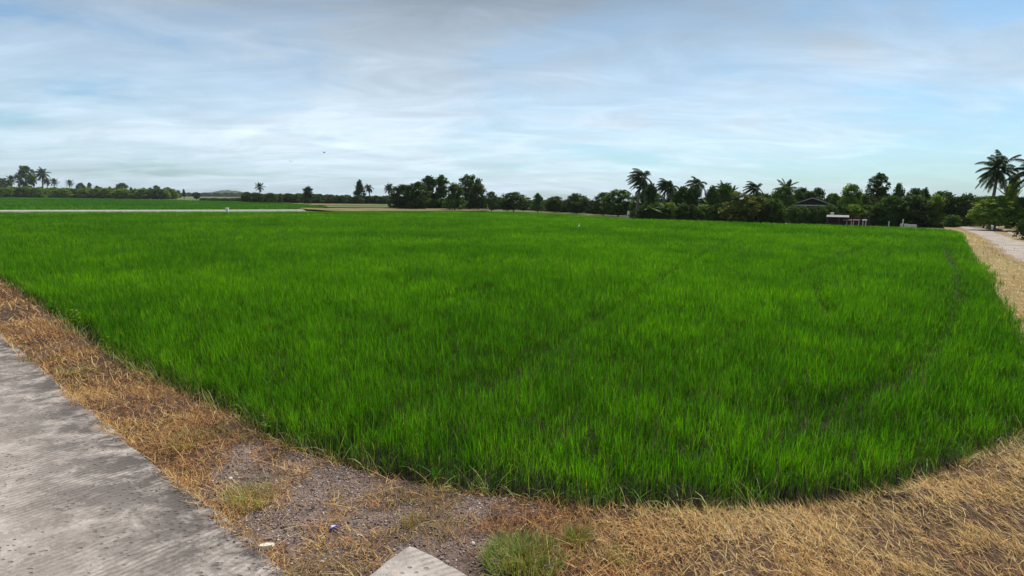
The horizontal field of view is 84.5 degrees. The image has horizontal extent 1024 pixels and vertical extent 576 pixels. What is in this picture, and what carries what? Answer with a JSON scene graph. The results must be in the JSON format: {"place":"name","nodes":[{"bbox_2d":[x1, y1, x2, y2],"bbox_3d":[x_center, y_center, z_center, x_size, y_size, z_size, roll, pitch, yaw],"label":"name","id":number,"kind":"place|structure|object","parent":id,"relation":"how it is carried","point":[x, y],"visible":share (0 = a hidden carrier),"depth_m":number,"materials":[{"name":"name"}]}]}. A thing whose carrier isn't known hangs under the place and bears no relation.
{"place":"outdoors","nodes":[
{"label":"outdoors","id":0,"kind":"place"},
{"bbox_2d":[0,334,288,575],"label":"road","id":1,"kind":"structure","parent":0,"point":[45,524],"depth_m":4.01,"materials":[{"name":"concrete"}]},
{"bbox_2d":[295,203,391,205],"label":"bare soil","id":2,"kind":"structure","parent":0,"point":[340,204],"depth_m":166.94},
{"bbox_2d":[298,186,316,203],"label":"broadleaf tree","id":3,"kind":"object","parent":2,"relation":"on","point":[308,198],"visible":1,"depth_m":166.46,"materials":[{"name":"green plant"}]},
{"bbox_2d":[324,204,391,206],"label":"grass strip","id":4,"kind":"object","parent":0,"point":[356,205],"depth_m":144.43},
{"bbox_2d":[350,195,364,203],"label":"shrub","id":5,"kind":"object","parent":4,"relation":"on","point":[357,198],"visible":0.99,"depth_m":192.12,"materials":[{"name":"green plant"}]},
{"bbox_2d":[299,208,490,210],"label":"bank","id":6,"kind":"structure","parent":0,"point":[385,209],"depth_m":104.47,"materials":[{"name":"soil"}]},
{"bbox_2d":[388,184,416,207],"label":"broadleaf tree","id":7,"kind":"object","parent":6,"relation":"on","point":[397,189],"visible":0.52,"depth_m":117.01,"materials":[{"name":"green plant"}]},
{"bbox_2d":[401,181,431,208],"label":"broadleaf tree","id":8,"kind":"object","parent":6,"relation":"on","point":[421,193],"visible":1,"depth_m":113.91,"materials":[{"name":"green plant"}]},
{"bbox_2d":[419,175,440,207],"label":"broadleaf tree","id":9,"kind":"object","parent":6,"relation":"on","point":[430,182],"visible":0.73,"depth_m":121.36,"materials":[{"name":"green plant"}]},
{"bbox_2d":[430,175,449,207],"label":"broadleaf tree","id":10,"kind":"object","parent":6,"relation":"on","point":[441,187],"visible":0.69,"depth_m":123.30,"materials":[{"name":"green plant"}]},
{"bbox_2d":[441,182,468,209],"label":"broadleaf tree","id":11,"kind":"object","parent":6,"relation":"on","point":[454,199],"visible":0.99,"depth_m":109.50,"materials":[{"name":"green plant"}]},
{"bbox_2d":[458,174,483,208],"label":"broadleaf tree","id":12,"kind":"object","parent":6,"relation":"on","point":[467,181],"visible":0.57,"depth_m":121.57,"materials":[{"name":"green plant"}]},
{"bbox_2d":[467,184,487,208],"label":"broadleaf tree","id":13,"kind":"object","parent":6,"relation":"on","point":[479,189],"visible":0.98,"depth_m":118.37,"materials":[{"name":"green plant"}]},
{"bbox_2d":[4,213,989,451],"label":"paddy mud","id":14,"kind":"structure","parent":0,"point":[661,431],"depth_m":7.33,"materials":[{"name":"soil"}]},
{"bbox_2d":[0,210,1023,512],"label":"rice plants","id":15,"kind":"object","parent":14,"relation":"on","point":[152,290],"visible":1,"depth_m":9.25,"materials":[{"name":"green plant"}]},
{"bbox_2d":[28,196,974,261],"bbox_3d":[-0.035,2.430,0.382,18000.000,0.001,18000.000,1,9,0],"label":"ground","id":16,"kind":"structure","parent":0,"point":[532,211],"depth_m":108.20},
{"bbox_2d":[0,178,13,186],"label":"broadleaf tree","id":17,"kind":"object","parent":16,"relation":"on","point":[3,181],"visible":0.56,"depth_m":331.48,"materials":[{"name":"green plant"}]},
{"bbox_2d":[0,187,18,196],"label":"shrub","id":18,"kind":"object","parent":16,"relation":"on","point":[9,191],"visible":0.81,"depth_m":272.50,"materials":[{"name":"green plant"}]},
{"bbox_2d":[13,187,28,196],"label":"shrub","id":19,"kind":"object","parent":16,"relation":"on","point":[21,190],"visible":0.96,"depth_m":271.44,"materials":[{"name":"green plant"}]},
{"bbox_2d":[13,165,37,187],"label":"broadleaf tree","id":20,"kind":"object","parent":16,"relation":"on","point":[29,177],"visible":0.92,"depth_m":360.35,"materials":[{"name":"green plant"}]},
{"bbox_2d":[27,187,45,197],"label":"shrub","id":21,"kind":"object","parent":16,"relation":"on","point":[33,192],"visible":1,"depth_m":266.75,"materials":[{"name":"green plant"}]},
{"bbox_2d":[33,167,50,186],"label":"coconut palm","id":22,"kind":"object","parent":16,"relation":"on","point":[41,174],"visible":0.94,"depth_m":398.21,"materials":[{"name":"green plant"}]},
{"bbox_2d":[49,189,73,197],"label":"shrub","id":23,"kind":"object","parent":16,"relation":"on","point":[66,192],"visible":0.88,"depth_m":269.67,"materials":[{"name":"green plant"}]},
{"bbox_2d":[75,188,91,197],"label":"shrub","id":24,"kind":"object","parent":16,"relation":"on","point":[82,192],"visible":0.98,"depth_m":271.68,"materials":[{"name":"green plant"}]},
{"bbox_2d":[86,188,101,197],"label":"shrub","id":25,"kind":"object","parent":16,"relation":"on","point":[96,191],"visible":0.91,"depth_m":275.28,"materials":[{"name":"green plant"}]},
{"bbox_2d":[99,188,112,198],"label":"shrub","id":26,"kind":"object","parent":16,"relation":"on","point":[105,192],"visible":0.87,"depth_m":276.99,"materials":[{"name":"green plant"}]},
{"bbox_2d":[109,189,126,198],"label":"shrub","id":27,"kind":"object","parent":16,"relation":"on","point":[114,193],"visible":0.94,"depth_m":276.22,"materials":[{"name":"green plant"}]},
{"bbox_2d":[117,189,134,198],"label":"shrub","id":28,"kind":"object","parent":16,"relation":"on","point":[127,195],"visible":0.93,"depth_m":277.65,"materials":[{"name":"green plant"}]},
{"bbox_2d":[133,188,152,198],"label":"shrub","id":29,"kind":"object","parent":16,"relation":"on","point":[140,193],"visible":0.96,"depth_m":276.59,"materials":[{"name":"green plant"}]},
{"bbox_2d":[0,209,304,214],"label":"channel wall","id":30,"kind":"structure","parent":16,"relation":"on","point":[158,211],"depth_m":67.52,"materials":[{"name":"concrete"}]},
{"bbox_2d":[0,197,327,209],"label":"rice","id":31,"kind":"object","parent":16,"relation":"on","point":[15,203],"visible":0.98,"depth_m":111.56,"materials":[{"name":"green plant"}]},
{"bbox_2d":[250,193,264,201],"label":"shrub","id":32,"kind":"object","parent":16,"relation":"on","point":[256,197],"visible":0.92,"depth_m":177.03,"materials":[{"name":"green plant"}]},
{"bbox_2d":[264,193,278,202],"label":"shrub","id":33,"kind":"object","parent":16,"relation":"on","point":[272,196],"visible":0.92,"depth_m":178.69,"materials":[{"name":"green plant"}]},
{"bbox_2d":[287,194,301,202],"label":"shrub","id":34,"kind":"object","parent":16,"relation":"on","point":[293,198],"visible":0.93,"depth_m":182.98,"materials":[{"name":"green plant"}]},
{"bbox_2d":[353,179,365,203],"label":"conical tree","id":35,"kind":"object","parent":16,"relation":"on","point":[359,191],"visible":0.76,"depth_m":198.26,"materials":[{"name":"green plant"}]},
{"bbox_2d":[485,191,497,210],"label":"broadleaf tree","id":36,"kind":"object","parent":16,"relation":"on","point":[491,201],"visible":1,"depth_m":115.23,"materials":[{"name":"green plant"}]},
{"bbox_2d":[499,191,531,211],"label":"broadleaf tree","id":37,"kind":"object","parent":16,"relation":"on","point":[512,197],"visible":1,"depth_m":112.63,"materials":[{"name":"green plant"}]},
{"bbox_2d":[530,193,544,211],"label":"broadleaf tree","id":38,"kind":"object","parent":16,"relation":"on","point":[537,206],"visible":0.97,"depth_m":111.65,"materials":[{"name":"green plant"}]},
{"bbox_2d":[541,196,566,212],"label":"broadleaf tree","id":39,"kind":"object","parent":16,"relation":"on","point":[555,201],"visible":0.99,"depth_m":108.77,"materials":[{"name":"green plant"}]},
{"bbox_2d":[562,193,591,213],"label":"broadleaf tree","id":40,"kind":"object","parent":16,"relation":"on","point":[583,201],"visible":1,"depth_m":102.70,"materials":[{"name":"green plant"}]},
{"bbox_2d":[591,192,614,215],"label":"broadleaf tree","id":41,"kind":"object","parent":16,"relation":"on","point":[596,208],"visible":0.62,"depth_m":94.54,"materials":[{"name":"green plant"}]},
{"bbox_2d":[599,189,634,216],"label":"broadleaf tree","id":42,"kind":"object","parent":16,"relation":"on","point":[622,205],"visible":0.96,"depth_m":88.69,"materials":[{"name":"green plant"}]},
{"bbox_2d":[627,208,647,219],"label":"shrub","id":43,"kind":"object","parent":16,"relation":"on","point":[637,214],"visible":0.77,"depth_m":70.90,"materials":[{"name":"green plant"}]},
{"bbox_2d":[626,168,652,212],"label":"coconut palm","id":44,"kind":"object","parent":16,"relation":"on","point":[638,175],"visible":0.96,"depth_m":81.58,"materials":[{"name":"green plant"}]},
{"bbox_2d":[632,181,651,202],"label":"coconut palm","id":45,"kind":"object","parent":16,"relation":"on","point":[638,189],"visible":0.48,"depth_m":82.18,"materials":[{"name":"green plant"}]},
{"bbox_2d":[628,192,657,212],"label":"broadleaf tree","id":46,"kind":"object","parent":16,"relation":"on","point":[632,206],"visible":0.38,"depth_m":84.79,"materials":[{"name":"green plant"}]},
{"bbox_2d":[640,183,659,217],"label":"broadleaf tree","id":47,"kind":"object","parent":16,"relation":"on","point":[650,189],"visible":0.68,"depth_m":71.09,"materials":[{"name":"green plant"}]},
{"bbox_2d":[646,201,664,219],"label":"shrub","id":48,"kind":"object","parent":16,"relation":"on","point":[656,204],"visible":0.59,"depth_m":70.23,"materials":[{"name":"green plant"}]},
{"bbox_2d":[655,178,673,204],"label":"coconut palm","id":49,"kind":"object","parent":16,"relation":"on","point":[663,183],"visible":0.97,"depth_m":81.08,"materials":[{"name":"green plant"}]},
{"bbox_2d":[660,181,678,201],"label":"coconut palm","id":50,"kind":"object","parent":16,"relation":"on","point":[672,190],"visible":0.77,"depth_m":81.30,"materials":[{"name":"green plant"}]},
{"bbox_2d":[661,202,678,220],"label":"shrub","id":51,"kind":"object","parent":16,"relation":"on","point":[671,205],"visible":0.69,"depth_m":70.00,"materials":[{"name":"green plant"}]},
{"bbox_2d":[671,186,689,204],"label":"broadleaf tree","id":52,"kind":"object","parent":16,"relation":"on","point":[681,192],"visible":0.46,"depth_m":72.82,"materials":[{"name":"green plant"}]},
{"bbox_2d":[676,204,693,220],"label":"shrub","id":53,"kind":"object","parent":16,"relation":"on","point":[686,208],"visible":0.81,"depth_m":69.63,"materials":[{"name":"green plant"}]},
{"bbox_2d":[684,204,700,221],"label":"shrub","id":54,"kind":"object","parent":16,"relation":"on","point":[693,206],"visible":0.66,"depth_m":69.48,"materials":[{"name":"green plant"}]},
{"bbox_2d":[686,185,701,205],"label":"broadleaf tree","id":55,"kind":"object","parent":16,"relation":"on","point":[690,195],"visible":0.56,"depth_m":71.46,"materials":[{"name":"green plant"}]},
{"bbox_2d":[684,176,706,201],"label":"coconut palm","id":56,"kind":"object","parent":16,"relation":"on","point":[695,181],"visible":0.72,"depth_m":80.57,"materials":[{"name":"green plant"}]},
{"bbox_2d":[692,204,712,220],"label":"shrub","id":57,"kind":"object","parent":16,"relation":"on","point":[700,209],"visible":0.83,"depth_m":69.36,"materials":[{"name":"green plant"}]},
{"bbox_2d":[697,204,717,220],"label":"shrub","id":58,"kind":"object","parent":16,"relation":"on","point":[707,212],"visible":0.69,"depth_m":69.12,"materials":[{"name":"green plant"}]},
{"bbox_2d":[705,185,720,214],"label":"broadleaf tree","id":59,"kind":"object","parent":16,"relation":"on","point":[712,194],"visible":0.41,"depth_m":70.61,"materials":[{"name":"green plant"}]},
{"bbox_2d":[711,203,729,221],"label":"shrub","id":60,"kind":"object","parent":16,"relation":"on","point":[720,205],"visible":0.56,"depth_m":68.95,"materials":[{"name":"green plant"}]},
{"bbox_2d":[716,182,734,221],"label":"broadleaf tree","id":61,"kind":"object","parent":16,"relation":"on","point":[725,192],"visible":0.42,"depth_m":71.08,"materials":[{"name":"green plant"}]},
{"bbox_2d":[718,191,760,222],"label":"broadleaf tree","id":62,"kind":"object","parent":16,"relation":"on","point":[738,202],"visible":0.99,"depth_m":66.11,"materials":[{"name":"green plant"}]},
{"bbox_2d":[742,181,762,196],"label":"coconut palm","id":63,"kind":"object","parent":16,"relation":"on","point":[753,188],"visible":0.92,"depth_m":79.71,"materials":[{"name":"green plant"}]},
{"bbox_2d":[750,195,772,221],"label":"broadleaf tree","id":64,"kind":"object","parent":16,"relation":"on","point":[761,200],"visible":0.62,"depth_m":67.22,"materials":[{"name":"green plant"}]},
{"bbox_2d":[761,197,785,222],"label":"broadleaf tree","id":65,"kind":"object","parent":16,"relation":"on","point":[776,203],"visible":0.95,"depth_m":66.46,"materials":[{"name":"green plant"}]},
{"bbox_2d":[769,185,798,219],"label":"broadleaf tree","id":66,"kind":"object","parent":16,"relation":"on","point":[784,194],"visible":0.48,"depth_m":74.54,"materials":[{"name":"green plant"}]},
{"bbox_2d":[772,178,798,202],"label":"coconut palm","id":67,"kind":"object","parent":16,"relation":"on","point":[788,183],"visible":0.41,"depth_m":79.51,"materials":[{"name":"green plant"}]},
{"bbox_2d":[783,205,803,223],"bbox_3d":[32.300,-8.331,64.597,2.230,2.364,2.241,1,9,0],"label":"shrub","id":68,"kind":"object","parent":16,"relation":"on","point":[791,215],"visible":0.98,"depth_m":64.21,"materials":[{"name":"green plant"}]},
{"bbox_2d":[796,206,811,224],"bbox_3d":[33.505,-8.319,64.986,2.017,2.391,1.913,1,9,0],"label":"shrub","id":69,"kind":"object","parent":16,"relation":"on","point":[806,211],"visible":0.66,"depth_m":64.64,"materials":[{"name":"green plant"}]},
{"bbox_2d":[803,191,821,200],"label":"broadleaf tree","id":70,"kind":"object","parent":16,"relation":"on","point":[809,194],"visible":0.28,"depth_m":83.27,"materials":[{"name":"green plant"}]},
{"bbox_2d":[791,198,834,216],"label":"house","id":71,"kind":"structure","parent":16,"relation":"on","point":[812,202],"depth_m":73.98,"materials":[{"name":"concrete"}]},
{"bbox_2d":[806,206,820,224],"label":"shrub","id":72,"kind":"object","parent":16,"relation":"on","point":[812,215],"visible":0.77,"depth_m":64.94,"materials":[{"name":"green plant"}]},
{"bbox_2d":[814,205,830,224],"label":"shrub","id":73,"kind":"object","parent":16,"relation":"on","point":[823,211],"visible":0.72,"depth_m":65.45,"materials":[{"name":"green plant"}]},
{"bbox_2d":[823,204,840,223],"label":"shrub","id":74,"kind":"object","parent":16,"relation":"on","point":[829,206],"visible":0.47,"depth_m":65.86,"materials":[{"name":"green plant"}]},
{"bbox_2d":[827,215,870,226],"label":"open shed","id":75,"kind":"structure","parent":16,"relation":"on","point":[837,220],"depth_m":57.26,"materials":[{"name":"white metal"}]},
{"bbox_2d":[836,183,863,206],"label":"broadleaf tree","id":76,"kind":"object","parent":16,"relation":"on","point":[849,197],"visible":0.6,"depth_m":70.08,"materials":[{"name":"green plant"}]},
{"bbox_2d":[841,204,866,216],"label":"shrub","id":77,"kind":"object","parent":16,"relation":"on","point":[853,208],"visible":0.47,"depth_m":66.23,"materials":[{"name":"green plant"}]},
{"bbox_2d":[856,194,873,206],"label":"broadleaf tree","id":78,"kind":"object","parent":16,"relation":"on","point":[866,199],"visible":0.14,"depth_m":70.86,"materials":[{"name":"green plant"}]},
{"bbox_2d":[868,206,885,225],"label":"shrub","id":79,"kind":"object","parent":16,"relation":"on","point":[874,209],"visible":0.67,"depth_m":65.91,"materials":[{"name":"green plant"}]},
{"bbox_2d":[864,172,890,202],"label":"broadleaf tree","id":80,"kind":"object","parent":16,"relation":"on","point":[879,191],"visible":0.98,"depth_m":75.83,"materials":[{"name":"green plant"}]},
{"bbox_2d":[874,195,906,225],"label":"broadleaf tree","id":81,"kind":"object","parent":16,"relation":"on","point":[882,206],"visible":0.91,"depth_m":65.01,"materials":[{"name":"green plant"}]},
{"bbox_2d":[889,182,906,206],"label":"broadleaf tree","id":82,"kind":"object","parent":16,"relation":"on","point":[898,190],"visible":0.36,"depth_m":72.96,"materials":[{"name":"green plant"}]},
{"bbox_2d":[902,188,924,208],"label":"broadleaf tree","id":83,"kind":"object","parent":16,"relation":"on","point":[913,191],"visible":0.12,"depth_m":71.90,"materials":[{"name":"green plant"}]},
{"bbox_2d":[893,194,934,224],"bbox_3d":[46.228,-8.892,64.794,4.681,3.777,4.193,1,9,0],"label":"broadleaf tree","id":84,"kind":"object","parent":16,"relation":"on","point":[916,201],"visible":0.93,"depth_m":64.38,"materials":[{"name":"green plant"}]},
{"bbox_2d":[923,194,947,226],"bbox_3d":[48.552,-8.859,64.485,3.016,3.868,2.914,1,9,0],"label":"broadleaf tree","id":85,"kind":"object","parent":16,"relation":"on","point":[936,201],"visible":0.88,"depth_m":63.99,"materials":[{"name":"green plant"}]},
{"bbox_2d":[940,214,962,226],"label":"shrub","id":86,"kind":"object","parent":16,"relation":"on","point":[952,221],"visible":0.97,"depth_m":60.55,"materials":[{"name":"green plant"}]},
{"bbox_2d":[1012,218,1023,239],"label":"shrub","id":87,"kind":"object","parent":16,"relation":"on","point":[1020,228],"visible":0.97,"depth_m":39.02,"materials":[{"name":"green plant"}]},
{"bbox_2d":[0,233,1023,575],"bbox_3d":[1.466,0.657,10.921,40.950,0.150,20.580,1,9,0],"label":"verge","id":88,"kind":"structure","parent":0,"point":[570,502],"depth_m":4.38,"materials":[{"name":"plant"}]},
{"bbox_2d":[52,362,107,379],"bbox_3d":[-5.524,1.039,7.141,0.686,0.157,0.696,1,9,0],"label":"grass tuft","id":89,"kind":"object","parent":88,"relation":"on","point":[75,370],"visible":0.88,"depth_m":7.15,"materials":[{"name":"plant"}]},
{"bbox_2d":[165,425,218,450],"bbox_3d":[-2.981,1.372,5.229,0.461,0.159,0.535,4,9,18],"label":"grass tuft","id":90,"kind":"object","parent":88,"relation":"on","point":[181,434],"visible":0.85,"depth_m":5.27,"materials":[{"name":"plant"}]},
{"bbox_2d":[216,474,285,512],"bbox_3d":[-1.982,1.532,4.252,0.544,0.203,0.499,6,10,29],"label":"grass tuft","id":91,"kind":"object","parent":88,"relation":"on","point":[254,495],"visible":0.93,"depth_m":4.25,"materials":[{"name":"plant"}]},
{"bbox_2d":[396,503,422,527],"bbox_3d":[-0.732,1.599,3.961,0.243,0.152,0.208,-7,12,-39],"label":"grass tuft","id":92,"kind":"object","parent":88,"relation":"on","point":[409,519],"visible":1,"depth_m":3.97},
{"bbox_2d":[370,546,465,575],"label":"concrete slab","id":93,"kind":"structure","parent":88,"relation":"on","point":[410,561],"depth_m":3.36,"materials":[{"name":"concrete"}]},
{"bbox_2d":[0,278,1023,515],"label":"edge weeds","id":94,"kind":"object","parent":88,"relation":"on","point":[968,458],"visible":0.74,"depth_m":5.08,"materials":[{"name":"green plant"}]},
{"bbox_2d":[473,524,570,575],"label":"grass tuft","id":95,"kind":"object","parent":88,"relation":"on","point":[523,550],"visible":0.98,"depth_m":3.58,"materials":[{"name":"plant"}]},
{"bbox_2d":[29,367,1022,575],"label":"gravel","id":96,"kind":"structure","parent":88,"relation":"on","point":[469,570],"depth_m":4.14,"materials":[{"name":"gravel"}]},
{"bbox_2d":[558,518,596,547],"bbox_3d":[0.436,1.654,3.803,0.287,0.141,0.318,5,10,25],"label":"grass tuft","id":97,"kind":"object","parent":88,"relation":"on","point":[578,536],"visible":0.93,"depth_m":3.82,"materials":[{"name":"plant"}]},
{"bbox_2d":[597,537,638,568],"bbox_3d":[0.689,1.703,3.585,0.284,0.138,0.240,9,12,41],"label":"grass tuft","id":98,"kind":"object","parent":88,"relation":"on","point":[625,553],"visible":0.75,"depth_m":3.63,"materials":[{"name":"plant"}]},
{"bbox_2d":[0,0,1023,200],"label":"sky","id":99,"kind":"structure","parent":0,"point":[548,98],"materials":[{"name":"blue"}]},
{"bbox_2d":[944,225,1023,343],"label":"verge","id":100,"kind":"structure","parent":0,"point":[993,258],"depth_m":22.74,"materials":[{"name":"plant"}]},
{"bbox_2d":[941,194,961,224],"bbox_3d":[50.151,-8.902,64.921,2.952,3.866,3.247,1,9,0],"label":"broadleaf tree","id":101,"kind":"object","parent":100,"relation":"on","point":[950,200],"visible":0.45,"depth_m":64.17,"materials":[{"name":"green plant"}]},
{"bbox_2d":[949,194,978,225],"bbox_3d":[51.353,-8.765,64.219,3.568,3.854,3.742,1,9,0],"label":"broadleaf tree","id":102,"kind":"object","parent":100,"relation":"on","point":[965,202],"visible":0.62,"depth_m":63.44,"materials":[{"name":"green plant"}]},
{"bbox_2d":[965,195,1023,229],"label":"broadleaf tree","id":103,"kind":"object","parent":100,"relation":"on","point":[986,216],"visible":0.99,"depth_m":52.75,"materials":[{"name":"green plant"}]},
{"bbox_2d":[974,149,1021,228],"bbox_3d":[47.148,-9.483,55.145,3.569,8.007,3.531,8,12,40],"label":"coconut palm","id":104,"kind":"object","parent":100,"relation":"on","point":[991,175],"visible":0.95,"depth_m":54.66,"materials":[{"name":"green plant"}]},
{"bbox_2d":[997,175,1023,227],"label":"coconut palm","id":105,"kind":"object","parent":100,"relation":"on","point":[1012,192],"visible":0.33,"depth_m":59.48,"materials":[{"name":"green plant"}]},
{"bbox_2d":[1003,196,1023,230],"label":"broadleaf tree","id":106,"kind":"object","parent":100,"relation":"on","point":[1021,199],"visible":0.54,"depth_m":52.72,"materials":[{"name":"green plant"}]},
{"bbox_2d":[1005,158,1023,189],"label":"coconut palm","id":107,"kind":"object","parent":100,"relation":"on","point":[1017,175],"visible":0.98,"depth_m":53.23,"materials":[{"name":"green plant"}]},
{"bbox_2d":[956,226,1023,265],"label":"dirt road","id":108,"kind":"structure","parent":0,"point":[1016,244],"depth_m":37.58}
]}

